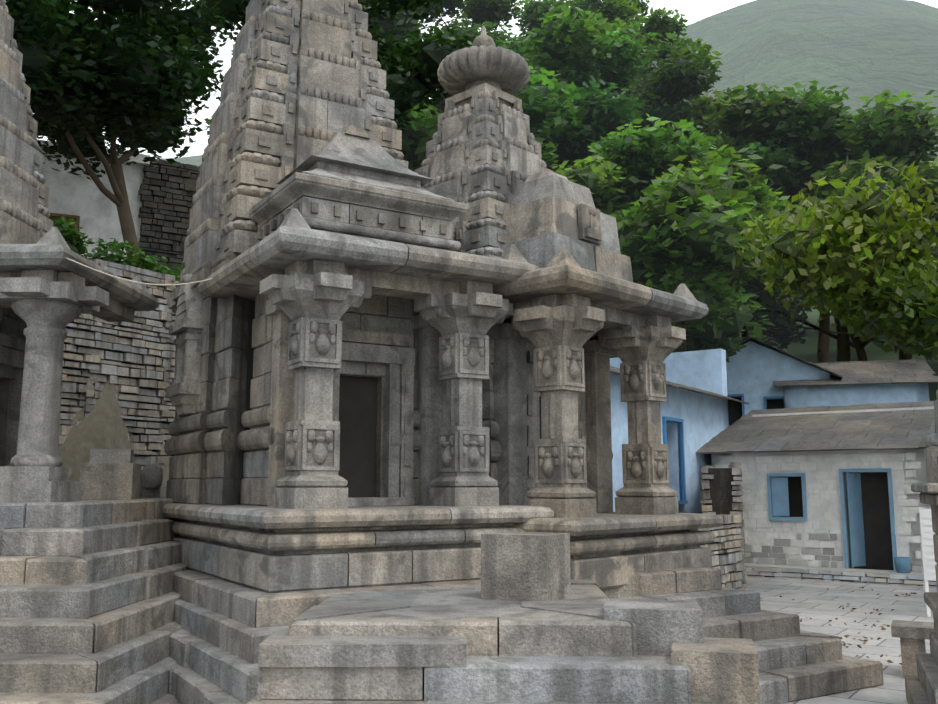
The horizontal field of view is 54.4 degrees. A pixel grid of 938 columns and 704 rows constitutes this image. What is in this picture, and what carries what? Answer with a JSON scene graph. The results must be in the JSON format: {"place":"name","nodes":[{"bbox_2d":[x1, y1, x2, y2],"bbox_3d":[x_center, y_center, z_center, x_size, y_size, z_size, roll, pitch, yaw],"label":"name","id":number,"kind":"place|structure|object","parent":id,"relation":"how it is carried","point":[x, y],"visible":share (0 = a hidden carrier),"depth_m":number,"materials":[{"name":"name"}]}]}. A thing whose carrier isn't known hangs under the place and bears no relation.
{"place":"outdoors","nodes":[
{"label":"outdoors","id":0,"kind":"place"},
{"bbox_2d":[49,213,79,231],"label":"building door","id":1,"kind":"structure","parent":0,"point":[76,218],"depth_m":21.25,"materials":[{"name":"brown wood"}]},
{"bbox_2d":[33,0,937,158],"label":"sky","id":2,"kind":"structure","parent":0,"point":[694,11],"materials":[{"name":"white"}]},
{"bbox_2d":[58,0,937,703],"bbox_3d":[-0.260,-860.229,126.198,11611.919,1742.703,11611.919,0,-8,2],"label":"ground","id":3,"kind":"structure","parent":0,"point":[862,48],"depth_m":805.44,"materials":[{"name":"grey stone"}]},
{"bbox_2d":[37,139,149,260],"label":"building walls","id":4,"kind":"structure","parent":3,"relation":"on","point":[89,203],"depth_m":21.51,"materials":[{"name":"grey paint"}]},
{"bbox_2d":[138,159,199,280],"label":"masonry wall","id":5,"kind":"structure","parent":3,"relation":"on","point":[167,191],"depth_m":22.12,"materials":[{"name":"stone"}]},
{"bbox_2d":[59,259,746,589],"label":"retaining wall","id":6,"kind":"structure","parent":3,"relation":"on","point":[138,353],"depth_m":13.99,"materials":[{"name":"stone"}]},
{"bbox_2d":[65,240,164,273],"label":"shrubs","id":7,"kind":"object","parent":6,"relation":"on","point":[72,247],"depth_m":13.26,"materials":[{"name":"green plant"}]},
{"bbox_2d":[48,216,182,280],"bbox_3d":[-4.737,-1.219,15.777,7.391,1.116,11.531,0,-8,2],"label":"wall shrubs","id":8,"kind":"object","parent":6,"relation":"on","point":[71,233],"depth_m":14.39,"materials":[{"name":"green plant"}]},
{"bbox_2d":[0,497,883,703],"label":"platform steps","id":9,"kind":"structure","parent":3,"relation":"on","point":[109,602],"depth_m":6.87,"materials":[{"name":"stone"}]},
{"bbox_2d":[0,0,159,502],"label":"temple","id":10,"kind":"structure","parent":9,"relation":"on","point":[49,291],"depth_m":9.68,"materials":[{"name":"stone"}]},
{"bbox_2d":[140,464,162,497],"bbox_3d":[-4.053,1.661,11.517,0.240,0.470,0.679,5,-10,-31],"label":"lion sculpture","id":11,"kind":"object","parent":9,"relation":"on","point":[151,480],"visible":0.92,"depth_m":11.28,"materials":[{"name":"stone"}]},
{"bbox_2d":[162,0,553,592],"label":"temple","id":12,"kind":"structure","parent":9,"relation":"on","point":[319,231],"depth_m":9.26,"materials":[{"name":"stone"}]},
{"bbox_2d":[66,258,211,284],"bbox_3d":[-3.135,-0.800,9.209,1.726,0.261,0.011,4,-9,-24],"label":"wire","id":13,"kind":"object","parent":12,"relation":"attached to","point":[136,281],"visible":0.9,"depth_m":9.11,"materials":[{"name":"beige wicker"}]},
{"bbox_2d":[236,300,540,496],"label":"temple interiors","id":14,"kind":"object","parent":9,"relation":"on","point":[357,420],"visible":0.04,"depth_m":9.45,"materials":[{"name":"grey stone"}]},
{"bbox_2d":[414,25,722,588],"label":"temple","id":15,"kind":"structure","parent":9,"relation":"on","point":[585,307],"depth_m":9.98,"materials":[{"name":"stone"}]},
{"bbox_2d":[58,0,935,362],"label":"tree trunks","id":16,"kind":"object","parent":3,"relation":"on","point":[114,172],"depth_m":17.98,"materials":[{"name":"brown plant"}]},
{"bbox_2d":[5,0,475,179],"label":"terrace tree","id":17,"kind":"object","parent":16,"relation":"on","point":[75,74],"depth_m":16.33,"materials":[{"name":"green plant"}]},
{"bbox_2d":[201,0,937,362],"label":"forest","id":18,"kind":"object","parent":16,"relation":"on","point":[655,142],"depth_m":33.03,"materials":[{"name":"green plant"}]},
{"bbox_2d":[733,160,937,371],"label":"tree","id":19,"kind":"object","parent":16,"relation":"on","point":[899,254],"depth_m":15.70,"materials":[{"name":"green plant"}]},
{"bbox_2d":[610,341,929,513],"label":"blue house walls","id":20,"kind":"structure","parent":3,"relation":"on","point":[752,373],"depth_m":23.04,"materials":[{"name":"blue paint"}]},
{"bbox_2d":[662,394,783,503],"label":"blue house frames","id":21,"kind":"structure","parent":20,"relation":"in","point":[681,453],"depth_m":19.96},
{"bbox_2d":[610,336,937,453],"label":"roofs","id":22,"kind":"structure","parent":20,"relation":"on","point":[890,430],"depth_m":21.32,"materials":[{"name":"stone"}]},
{"bbox_2d":[711,407,936,587],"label":"white house walls","id":23,"kind":"structure","parent":3,"relation":"on","point":[811,548],"depth_m":19.29,"materials":[{"name":"white paint"}]},
{"bbox_2d":[728,397,893,569],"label":"house interiors","id":24,"kind":"object","parent":23,"relation":"in","point":[877,523],"visible":0.02,"depth_m":19.16,"materials":[{"name":"black"}]},
{"bbox_2d":[767,468,896,570],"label":"white house frames","id":25,"kind":"structure","parent":23,"relation":"in","point":[778,497],"depth_m":19.12,"materials":[{"name":"wood"}]},
{"bbox_2d":[894,557,910,572],"bbox_3d":[8.555,4.211,17.982,0.300,0.320,0.292,0,-8,2],"label":"bucket","id":26,"kind":"object","parent":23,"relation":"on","point":[902,564],"visible":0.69,"depth_m":17.88,"materials":[{"name":"blue plastic"}]},
{"bbox_2d":[762,587,937,664],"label":"fallen leaves","id":27,"kind":"object","parent":3,"relation":"on","point":[859,646],"visible":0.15,"depth_m":12.49,"materials":[{"name":"brown plant"}]},
{"bbox_2d":[891,389,937,703],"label":"shrine and bench","id":28,"kind":"object","parent":3,"relation":"on","point":[920,669],"visible":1,"depth_m":7.83,"materials":[{"name":"stone"}]},
{"bbox_2d":[919,509,937,616],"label":"cloth","id":29,"kind":"object","parent":3,"relation":"on","point":[927,533],"visible":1,"depth_m":13.61,"materials":[{"name":"white fabric"}]}
]}

